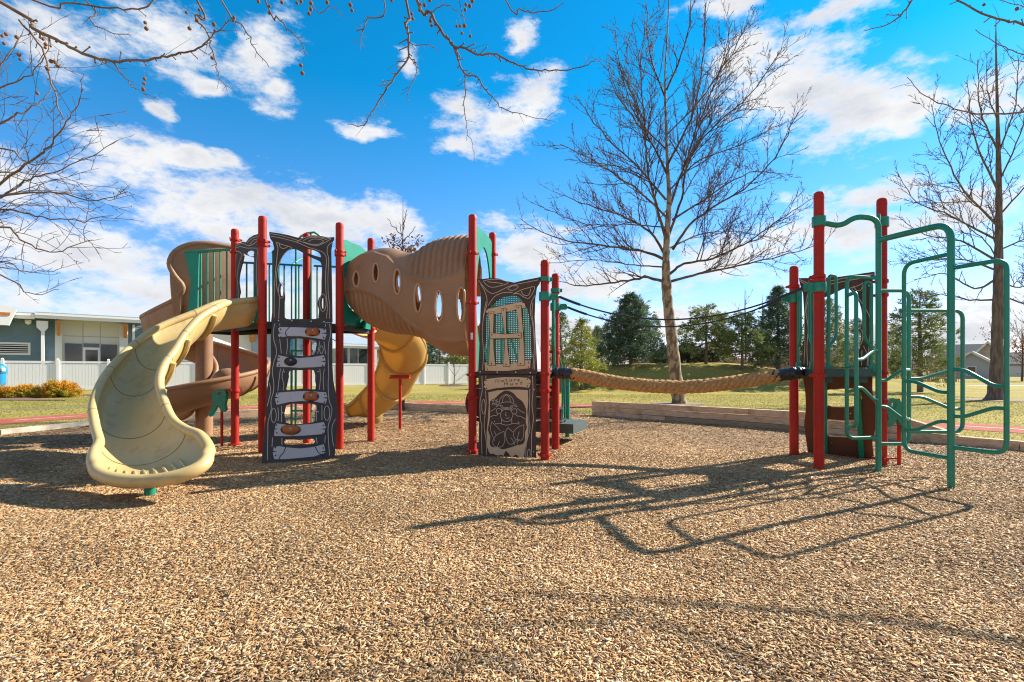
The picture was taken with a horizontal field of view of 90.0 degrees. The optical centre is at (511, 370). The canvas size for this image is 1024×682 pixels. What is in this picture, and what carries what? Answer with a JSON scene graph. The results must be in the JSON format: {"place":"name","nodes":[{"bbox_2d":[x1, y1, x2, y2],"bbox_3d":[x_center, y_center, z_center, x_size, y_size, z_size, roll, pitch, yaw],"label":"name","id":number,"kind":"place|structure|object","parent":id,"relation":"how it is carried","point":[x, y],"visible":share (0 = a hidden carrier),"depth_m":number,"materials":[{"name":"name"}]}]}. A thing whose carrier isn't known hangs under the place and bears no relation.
{"place":"outdoors","nodes":[
{"label":"outdoors","id":0,"kind":"place"},
{"bbox_2d":[0,402,229,409],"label":"grey path","id":1,"kind":"structure","parent":0,"point":[46,408],"depth_m":16.87,"materials":[{"name":"concrete"}]},
{"bbox_2d":[0,408,1023,681],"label":"mulch","id":2,"kind":"object","parent":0,"point":[444,414],"visible":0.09,"depth_m":3.45,"materials":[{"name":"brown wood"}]},
{"bbox_2d":[0,0,598,161],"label":"sycamore tree","id":3,"kind":"object","parent":2,"relation":"on","point":[57,40],"visible":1,"depth_m":4.50,"materials":[{"name":"brown plant"}]},
{"bbox_2d":[86,214,586,495],"bbox_3d":[-2.709,-0.620,9.185,7.149,3.908,7.118,0,0,-32],"label":"play structure","id":4,"kind":"object","parent":2,"relation":"on","point":[146,439],"visible":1,"depth_m":7.69,"materials":[{"name":"red paint"}]},
{"bbox_2d":[568,299,780,326],"bbox_3d":[2.400,-0.863,7.775,3.154,0.407,0.036,0,0,11],"label":"hand cable","id":5,"kind":"object","parent":4,"relation":"attached to","point":[759,308],"visible":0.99,"depth_m":7.74,"materials":[{"name":"black plastic"}]},
{"bbox_2d":[549,366,804,393],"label":"rope bridge","id":6,"kind":"structure","parent":4,"relation":"attached to","point":[739,381],"depth_m":7.19,"materials":[{"name":"beige fabric"}]},
{"bbox_2d":[559,286,802,319],"bbox_3d":[2.165,-0.873,6.790,3.151,0.407,0.036,0,0,12],"label":"hand cable","id":7,"kind":"object","parent":4,"relation":"attached to","point":[778,298],"visible":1,"depth_m":6.75,"materials":[{"name":"black plastic"}]},
{"bbox_2d":[344,402,467,412],"bbox_3d":[-2.982,1.140,15.800,5.404,0.250,0.723,0,0,20],"label":"timber edging","id":8,"kind":"object","parent":2,"relation":"on","point":[448,408],"visible":0.23,"depth_m":15.57,"materials":[{"name":"brown wood"}]},
{"bbox_2d":[592,401,906,439],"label":"timber wall","id":9,"kind":"structure","parent":2,"relation":"on","point":[750,417],"depth_m":11.83,"materials":[{"name":"brown wood"}]},
{"bbox_2d":[781,191,1009,488],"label":"climbing tower","id":10,"kind":"structure","parent":2,"relation":"on","point":[870,414],"depth_m":6.41,"materials":[{"name":"metal"}]},
{"bbox_2d":[864,0,1023,131],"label":"sycamore tree","id":11,"kind":"object","parent":2,"relation":"on","point":[989,16],"visible":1,"depth_m":5.20,"materials":[{"name":"brown plant"}]},
{"bbox_2d":[910,434,1023,450],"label":"timber wall","id":12,"kind":"structure","parent":2,"relation":"on","point":[1016,445],"depth_m":8.35,"materials":[{"name":"brown wood"}]},
{"bbox_2d":[906,419,960,434],"bbox_3d":[7.227,0.953,8.817,0.140,0.235,0.750,0,0,-34],"label":"timber end","id":13,"kind":"object","parent":12,"relation":"on","point":[915,423],"visible":0.5,"depth_m":8.89,"materials":[{"name":"brown wood"}]},
{"bbox_2d":[0,362,1023,440],"bbox_3d":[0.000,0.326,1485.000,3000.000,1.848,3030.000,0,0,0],"label":"lawn","id":14,"kind":"structure","parent":0,"point":[690,370],"depth_m":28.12,"materials":[{"name":"green plant"}]},
{"bbox_2d":[0,363,7,386],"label":"blue bin","id":15,"kind":"object","parent":14,"relation":"on","point":[3,372],"visible":0.84,"depth_m":27.63,"materials":[{"name":"blue plastic"}]},
{"bbox_2d":[0,421,88,434],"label":"timber edging","id":16,"kind":"object","parent":14,"relation":"on","point":[38,428],"visible":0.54,"depth_m":10.58,"materials":[{"name":"brown wood"}]},
{"bbox_2d":[0,394,90,400],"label":"mulch bed","id":17,"kind":"object","parent":14,"relation":"on","point":[22,398],"visible":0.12,"depth_m":21.73,"materials":[{"name":"red wood"}]},
{"bbox_2d":[0,385,21,397],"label":"juniper shrub","id":18,"kind":"object","parent":17,"relation":"on","point":[8,392],"visible":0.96,"depth_m":23.07,"materials":[{"name":"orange plant"}]},
{"bbox_2d":[14,383,40,397],"bbox_3d":[-22.480,0.935,23.683,1.564,0.816,1.372,0,0,27],"label":"juniper shrub","id":19,"kind":"object","parent":17,"relation":"on","point":[25,390],"visible":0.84,"depth_m":23.44,"materials":[{"name":"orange plant"}]},
{"bbox_2d":[34,378,85,397],"bbox_3d":[-21.422,0.831,24.185,2.194,1.001,1.798,0,0,0],"label":"juniper shrub","id":20,"kind":"object","parent":17,"relation":"on","point":[55,389],"visible":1,"depth_m":23.84,"materials":[{"name":"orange plant"}]},
{"bbox_2d":[0,15,143,303],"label":"sycamore tree","id":21,"kind":"object","parent":14,"relation":"on","point":[7,177],"visible":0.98,"depth_m":11.39,"materials":[{"name":"brown plant"}]},
{"bbox_2d":[0,306,378,365],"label":"clubhouse","id":22,"kind":"structure","parent":14,"relation":"on","point":[39,336],"depth_m":41.15,"materials":[{"name":"white"}]},
{"bbox_2d":[65,343,81,363],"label":"window","id":23,"kind":"structure","parent":22,"relation":"in","point":[73,351],"depth_m":41.07,"materials":[{"name":"white"}]},
{"bbox_2d":[83,343,99,346],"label":"window","id":24,"kind":"structure","parent":22,"relation":"in","point":[84,344],"depth_m":41.80,"materials":[{"name":"white glass"}]},
{"bbox_2d":[83,347,99,363],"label":"window","id":25,"kind":"structure","parent":22,"relation":"in","point":[89,353],"depth_m":41.77,"materials":[{"name":"white"}]},
{"bbox_2d":[100,344,117,363],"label":"window","id":26,"kind":"structure","parent":22,"relation":"in","point":[107,351],"depth_m":42.50,"materials":[{"name":"white"}]},
{"bbox_2d":[344,348,347,362],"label":"window","id":27,"kind":"structure","parent":22,"relation":"in","point":[345,349],"depth_m":53.49,"materials":[{"name":"white glass"}]},
{"bbox_2d":[349,348,366,363],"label":"window","id":28,"kind":"structure","parent":22,"relation":"in","point":[359,356],"depth_m":54.30,"materials":[{"name":"white glass"}]},
{"bbox_2d":[213,337,243,348],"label":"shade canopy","id":29,"kind":"object","parent":14,"relation":"on","point":[218,340],"depth_m":42.95,"materials":[{"name":"white fabric"}]},
{"bbox_2d":[0,358,467,389],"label":"vinyl fence","id":30,"kind":"object","parent":14,"relation":"on","point":[83,376],"visible":0.31,"depth_m":32.80,"materials":[{"name":"white plastic"}]},
{"bbox_2d":[185,405,315,419],"bbox_3d":[-7.370,1.159,13.829,0.676,0.209,6.245,0,0,40],"label":"timber edging","id":31,"kind":"object","parent":14,"relation":"on","point":[246,413],"visible":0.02,"depth_m":13.70,"materials":[{"name":"brown wood"}]},
{"bbox_2d":[381,210,423,410],"bbox_3d":[-3.439,-2.021,15.978,1.352,6.645,1.201,0,0,42],"label":"bare tree","id":32,"kind":"object","parent":14,"relation":"on","point":[409,249],"visible":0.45,"depth_m":15.99,"materials":[{"name":"brown plant"}]},
{"bbox_2d":[426,342,460,363],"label":"pine tree","id":33,"kind":"object","parent":14,"relation":"on","point":[430,351],"visible":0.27,"depth_m":51.38,"materials":[{"name":"green plant"}]},
{"bbox_2d":[439,384,467,385],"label":"ground mulch ring","id":34,"kind":"object","parent":14,"relation":"on","point":[453,385],"visible":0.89,"depth_m":41.22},
{"bbox_2d":[447,354,459,383],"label":"bare tree","id":35,"kind":"object","parent":34,"relation":"on","point":[454,369],"visible":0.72,"depth_m":41.98,"materials":[{"name":"brown plant"}]},
{"bbox_2d":[444,355,477,381],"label":"pine tree","id":36,"kind":"object","parent":14,"relation":"on","point":[463,359],"visible":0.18,"depth_m":49.60,"materials":[{"name":"green plant"}]},
{"bbox_2d":[549,311,579,367],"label":"pine tree","id":37,"kind":"object","parent":14,"relation":"on","point":[562,319],"visible":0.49,"depth_m":35.87,"materials":[{"name":"green plant"}]},
{"bbox_2d":[559,316,607,389],"bbox_3d":[4.069,-0.954,30.102,2.692,4.589,3.214,0,0,-41],"label":"pine tree","id":38,"kind":"object","parent":14,"relation":"on","point":[583,332],"visible":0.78,"depth_m":29.80,"materials":[{"name":"green plant"}]},
{"bbox_2d":[582,325,610,365],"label":"pine tree","id":39,"kind":"object","parent":14,"relation":"on","point":[597,335],"visible":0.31,"depth_m":36.84,"materials":[{"name":"green plant"}]},
{"bbox_2d":[538,339,657,369],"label":"brush","id":40,"kind":"object","parent":14,"relation":"on","point":[550,367],"visible":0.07,"depth_m":45.61,"materials":[{"name":"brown plant"}]},
{"bbox_2d":[589,291,666,365],"bbox_3d":[7.966,-2.765,33.853,5.554,5.126,5.022,0,0,45],"label":"pine tree","id":41,"kind":"object","parent":14,"relation":"on","point":[625,336],"visible":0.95,"depth_m":33.35,"materials":[{"name":"green plant"}]},
{"bbox_2d":[649,342,667,362],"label":"pine tree","id":42,"kind":"object","parent":14,"relation":"on","point":[659,360],"visible":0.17,"depth_m":37.73,"materials":[{"name":"green plant"}]},
{"bbox_2d":[664,343,710,362],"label":"pine tree","id":43,"kind":"object","parent":14,"relation":"on","point":[697,357],"visible":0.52,"depth_m":35.42,"materials":[{"name":"green plant"}]},
{"bbox_2d":[659,301,748,363],"bbox_3d":[12.671,-2.491,33.775,5.691,4.263,5.097,0,0,0],"label":"pine tree","id":44,"kind":"object","parent":14,"relation":"on","point":[701,335],"visible":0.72,"depth_m":33.50,"materials":[{"name":"green plant"}]},
{"bbox_2d":[698,346,733,362],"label":"pine tree","id":45,"kind":"object","parent":14,"relation":"on","point":[714,357],"visible":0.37,"depth_m":36.47,"materials":[{"name":"green plant"}]},
{"bbox_2d":[648,345,802,368],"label":"brush","id":46,"kind":"object","parent":14,"relation":"on","point":[738,359],"visible":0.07,"depth_m":43.39,"materials":[{"name":"green plant"}]},
{"bbox_2d":[729,290,756,364],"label":"bare tree","id":47,"kind":"object","parent":14,"relation":"on","point":[745,358],"visible":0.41,"depth_m":39.95,"materials":[{"name":"brown plant"}]},
{"bbox_2d":[711,311,781,369],"bbox_3d":[15.006,-1.969,32.953,4.089,3.972,4.167,0,0,43],"label":"pine tree","id":48,"kind":"object","parent":14,"relation":"on","point":[756,336],"visible":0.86,"depth_m":32.62,"materials":[{"name":"green plant"}]},
{"bbox_2d":[744,284,806,369],"bbox_3d":[17.791,-2.819,33.935,4.234,5.964,4.360,0,0,-29],"label":"pine tree","id":49,"kind":"object","parent":14,"relation":"on","point":[778,309],"visible":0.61,"depth_m":33.61,"materials":[{"name":"green plant"}]},
{"bbox_2d":[800,299,860,368],"bbox_3d":[20.488,-1.980,33.121,3.911,5.747,3.785,0,0,0],"label":"pine tree","id":50,"kind":"object","parent":14,"relation":"on","point":[841,350],"visible":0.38,"depth_m":32.40,"materials":[{"name":"green plant"}]},
{"bbox_2d":[651,398,1023,404],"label":"ground bare soil","id":51,"kind":"structure","parent":14,"relation":"on","point":[974,399],"depth_m":20.48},
{"bbox_2d":[514,0,837,403],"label":"sycamore tree","id":52,"kind":"object","parent":51,"relation":"on","point":[674,362],"visible":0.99,"depth_m":19.34,"materials":[{"name":"brown plant"}]},
{"bbox_2d":[882,26,1023,399],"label":"maple tree","id":53,"kind":"object","parent":51,"relation":"on","point":[996,362],"visible":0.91,"depth_m":21.69,"materials":[{"name":"brown plant"}]},
{"bbox_2d":[833,317,874,368],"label":"pine tree","id":54,"kind":"object","parent":14,"relation":"on","point":[859,326],"visible":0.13,"depth_m":36.97,"materials":[{"name":"green plant"}]},
{"bbox_2d":[825,349,958,381],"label":"brush","id":55,"kind":"object","parent":14,"relation":"on","point":[931,379],"visible":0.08,"depth_m":59.41,"materials":[{"name":"green plant"}]},
{"bbox_2d":[873,328,916,375],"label":"pine tree","id":56,"kind":"object","parent":14,"relation":"on","point":[889,344],"visible":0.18,"depth_m":39.78,"materials":[{"name":"green plant"}]},
{"bbox_2d":[873,287,967,391],"bbox_3d":[23.660,-1.785,29.892,4.518,6.269,4.399,0,0,0],"label":"pine tree","id":57,"kind":"object","parent":14,"relation":"on","point":[922,346],"visible":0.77,"depth_m":29.70,"materials":[{"name":"green plant"}]},
{"bbox_2d":[976,341,990,358],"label":"house","id":58,"kind":"structure","parent":14,"relation":"on","point":[984,350],"depth_m":93.36,"materials":[{"name":"stone"}]},
{"bbox_2d":[975,317,1023,380],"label":"bare tree","id":59,"kind":"object","parent":14,"relation":"on","point":[1021,346],"visible":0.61,"depth_m":60.03,"materials":[{"name":"brown plant"}]},
{"bbox_2d":[1010,292,1023,338],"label":"bare tree","id":60,"kind":"object","parent":14,"relation":"on","point":[1015,314],"visible":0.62,"depth_m":64.64,"materials":[{"name":"brown plant"}]},
{"bbox_2d":[0,401,1023,432],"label":"red path","id":61,"kind":"structure","parent":0,"point":[997,428],"depth_m":13.04,"materials":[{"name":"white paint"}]},
{"bbox_2d":[0,0,1023,369],"label":"sky","id":62,"kind":"structure","parent":0,"point":[205,161],"materials":[{"name":"blue"}]},
{"bbox_2d":[936,344,983,376],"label":"house","id":63,"kind":"structure","parent":0,"point":[972,347],"depth_m":102.77,"materials":[{"name":"grey"}]},
{"bbox_2d":[955,351,989,378],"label":"house","id":64,"kind":"structure","parent":0,"point":[977,363],"depth_m":81.14,"materials":[{"name":"grey"}]},
{"bbox_2d":[966,366,976,375],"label":"window","id":65,"kind":"structure","parent":64,"relation":"in","point":[972,368],"depth_m":81.40,"materials":[{"name":"white"}]},
{"bbox_2d":[966,385,1023,385],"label":"path","id":66,"kind":"structure","parent":0,"point":[986,385],"depth_m":43.13,"materials":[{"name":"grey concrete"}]},
{"bbox_2d":[1010,352,1023,376],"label":"house","id":67,"kind":"structure","parent":0,"point":[1015,368],"depth_m":107.77,"materials":[{"name":"white"}]}
]}

